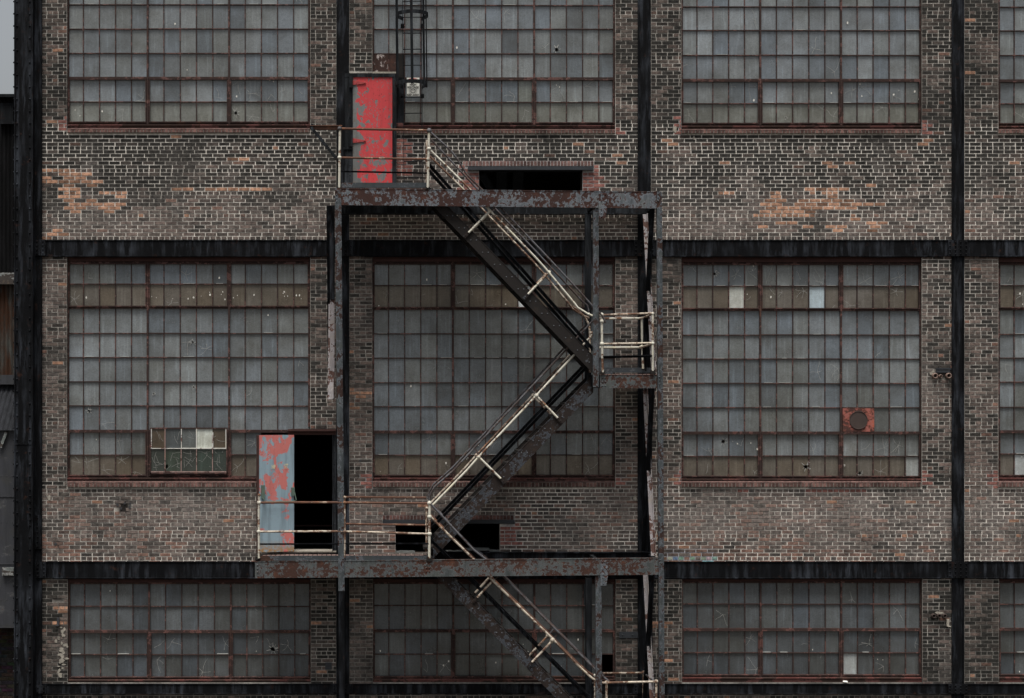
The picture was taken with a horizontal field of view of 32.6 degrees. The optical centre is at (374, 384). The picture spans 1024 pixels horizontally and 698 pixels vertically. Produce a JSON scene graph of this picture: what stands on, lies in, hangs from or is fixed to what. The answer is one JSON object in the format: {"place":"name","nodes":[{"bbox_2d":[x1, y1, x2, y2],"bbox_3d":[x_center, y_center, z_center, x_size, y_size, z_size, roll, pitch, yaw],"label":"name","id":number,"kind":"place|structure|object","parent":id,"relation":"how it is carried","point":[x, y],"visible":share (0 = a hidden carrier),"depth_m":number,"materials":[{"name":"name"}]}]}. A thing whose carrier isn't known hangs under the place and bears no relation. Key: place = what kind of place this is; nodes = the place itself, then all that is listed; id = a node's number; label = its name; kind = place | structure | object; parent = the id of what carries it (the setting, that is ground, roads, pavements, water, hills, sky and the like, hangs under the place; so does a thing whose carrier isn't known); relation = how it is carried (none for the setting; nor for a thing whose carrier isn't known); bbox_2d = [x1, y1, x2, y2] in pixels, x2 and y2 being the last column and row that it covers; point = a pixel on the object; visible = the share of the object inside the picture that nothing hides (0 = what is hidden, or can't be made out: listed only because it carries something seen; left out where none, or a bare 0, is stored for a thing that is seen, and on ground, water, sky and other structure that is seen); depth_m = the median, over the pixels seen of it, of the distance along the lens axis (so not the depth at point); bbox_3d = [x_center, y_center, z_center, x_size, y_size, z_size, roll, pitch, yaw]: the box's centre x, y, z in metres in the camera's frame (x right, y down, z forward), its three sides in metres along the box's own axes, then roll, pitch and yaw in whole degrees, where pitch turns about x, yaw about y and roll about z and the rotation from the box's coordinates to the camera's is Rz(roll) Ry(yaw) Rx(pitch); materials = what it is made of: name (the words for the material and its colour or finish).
{"place":"outdoors","nodes":[
{"label":"outdoors","id":0,"kind":"place"},
{"bbox_2d":[0,0,13,93],"label":"sky","id":1,"kind":"structure","parent":0,"point":[6,6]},
{"bbox_2d":[13,0,1023,697],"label":"factory building","id":2,"kind":"structure","parent":0,"point":[839,184],"depth_m":32.03,"materials":[{"name":"brick"}]},
{"bbox_2d":[67,0,309,132],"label":"window","id":3,"kind":"structure","parent":2,"relation":"in","point":[135,66],"depth_m":32.13,"materials":[{"name":"glass"}]},
{"bbox_2d":[67,257,309,486],"bbox_3d":[-3.444,-0.245,32.126,4.486,4.248,0.348,0,0,0],"label":"window","id":4,"kind":"structure","parent":2,"relation":"in","point":[133,322],"depth_m":32.13,"materials":[{"name":"glass"}]},
{"bbox_2d":[68,579,310,681],"bbox_3d":[-3.426,4.522,32.155,4.486,1.917,0.290,0,0,0],"label":"window","id":5,"kind":"structure","parent":2,"relation":"in","point":[120,630],"depth_m":32.13,"materials":[{"name":"glass"}]},
{"bbox_2d":[256,435,296,553],"bbox_3d":[-1.793,1.996,31.796,0.735,2.156,0.152,0,0,-14],"label":"door","id":6,"kind":"structure","parent":2,"relation":"in","point":[274,453],"depth_m":31.81,"materials":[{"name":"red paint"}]},
{"bbox_2d":[353,77,391,182],"bbox_3d":[-0.046,-4.683,31.986,0.726,1.949,0.089,0,0,0],"label":"door","id":7,"kind":"structure","parent":2,"relation":"in","point":[372,96],"depth_m":31.97,"materials":[{"name":"red paint"}]},
{"bbox_2d":[396,550,414,552],"bbox_3d":[0.562,3.077,32.110,0.350,0.032,0.180,0,0,0],"label":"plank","id":8,"kind":"object","parent":2,"relation":"on","point":[405,551],"visible":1,"depth_m":32.02,"materials":[{"name":"grey wood"}]},
{"bbox_2d":[395,0,427,182],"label":"caged ladder","id":9,"kind":"object","parent":2,"relation":"attached to","point":[423,17],"visible":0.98,"depth_m":31.30,"materials":[{"name":"black metal"}]},
{"bbox_2d":[407,78,418,95],"bbox_3d":[0.698,-5.457,31.852,0.234,0.339,0.017,0,0,0],"label":"warning sign","id":10,"kind":"object","parent":2,"relation":"attached to","point":[412,89],"visible":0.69,"depth_m":31.85,"materials":[{"name":"white metal"}]},
{"bbox_2d":[446,550,461,551],"bbox_3d":[1.370,3.076,32.120,0.483,0.037,0.180,0,0,0],"label":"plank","id":11,"kind":"object","parent":2,"relation":"on","point":[454,550],"visible":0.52,"depth_m":32.10,"materials":[{"name":"grey wood"}]},
{"bbox_2d":[255,123,664,697],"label":"fire escape","id":12,"kind":"object","parent":2,"relation":"attached to","point":[445,205],"visible":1,"depth_m":30.84,"materials":[{"name":"paint"}]},
{"bbox_2d":[462,547,488,550],"bbox_3d":[1.861,3.032,32.140,0.498,0.046,0.180,0,0,0],"label":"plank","id":13,"kind":"object","parent":2,"relation":"on","point":[479,548],"visible":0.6,"depth_m":32.05,"materials":[{"name":"grey wood"}]},
{"bbox_2d":[372,0,614,133],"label":"window","id":14,"kind":"structure","parent":2,"relation":"in","point":[494,66],"depth_m":32.13,"materials":[{"name":"glass"}]},
{"bbox_2d":[372,257,614,486],"bbox_3d":[2.193,-0.245,32.126,4.484,4.248,0.348,0,0,0],"label":"window","id":15,"kind":"structure","parent":2,"relation":"in","point":[453,347],"depth_m":32.13,"materials":[{"name":"glass"}]},
{"bbox_2d":[373,579,614,681],"bbox_3d":[2.197,4.522,32.155,4.482,1.917,0.290,0,0,0],"label":"window","id":16,"kind":"structure","parent":2,"relation":"in","point":[422,632],"depth_m":32.13,"materials":[{"name":"glass"}]},
{"bbox_2d":[489,549,499,551],"bbox_3d":[2.203,3.061,32.110,0.189,0.046,0.180,0,0,0],"label":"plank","id":17,"kind":"object","parent":2,"relation":"on","point":[494,550],"visible":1,"depth_m":32.02,"materials":[{"name":"grey wood"}]},
{"bbox_2d":[681,0,920,133],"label":"window","id":18,"kind":"structure","parent":2,"relation":"in","point":[748,66],"depth_m":32.13,"materials":[{"name":"glass"}]},
{"bbox_2d":[681,257,920,486],"bbox_3d":[7.863,-0.245,32.126,4.472,4.248,0.348,0,0,0],"label":"window","id":19,"kind":"structure","parent":2,"relation":"in","point":[774,350],"depth_m":32.13,"materials":[{"name":"glass"}]},
{"bbox_2d":[682,579,921,681],"bbox_3d":[7.873,4.522,32.155,4.463,1.917,0.290,0,0,0],"label":"window","id":20,"kind":"structure","parent":2,"relation":"in","point":[734,630],"depth_m":32.13,"materials":[{"name":"glass"}]},
{"bbox_2d":[997,0,1023,133],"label":"window","id":21,"kind":"structure","parent":2,"relation":"in","point":[1010,12],"depth_m":32.13,"materials":[{"name":"glass"}]},
{"bbox_2d":[997,257,1023,486],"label":"window","id":22,"kind":"structure","parent":2,"relation":"in","point":[1010,269],"depth_m":32.13,"materials":[{"name":"glass"}]},
{"bbox_2d":[999,579,1023,681],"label":"window","id":23,"kind":"structure","parent":2,"relation":"in","point":[1011,591],"depth_m":32.13,"materials":[{"name":"glass"}]},
{"label":"ground","id":24,"kind":"structure","parent":0,"visible":0},
{"bbox_2d":[0,94,13,697],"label":"corrugated shed","id":25,"kind":"structure","parent":24,"relation":"on","point":[6,395],"depth_m":33.10,"materials":[{"name":"grey metal"}]}
]}

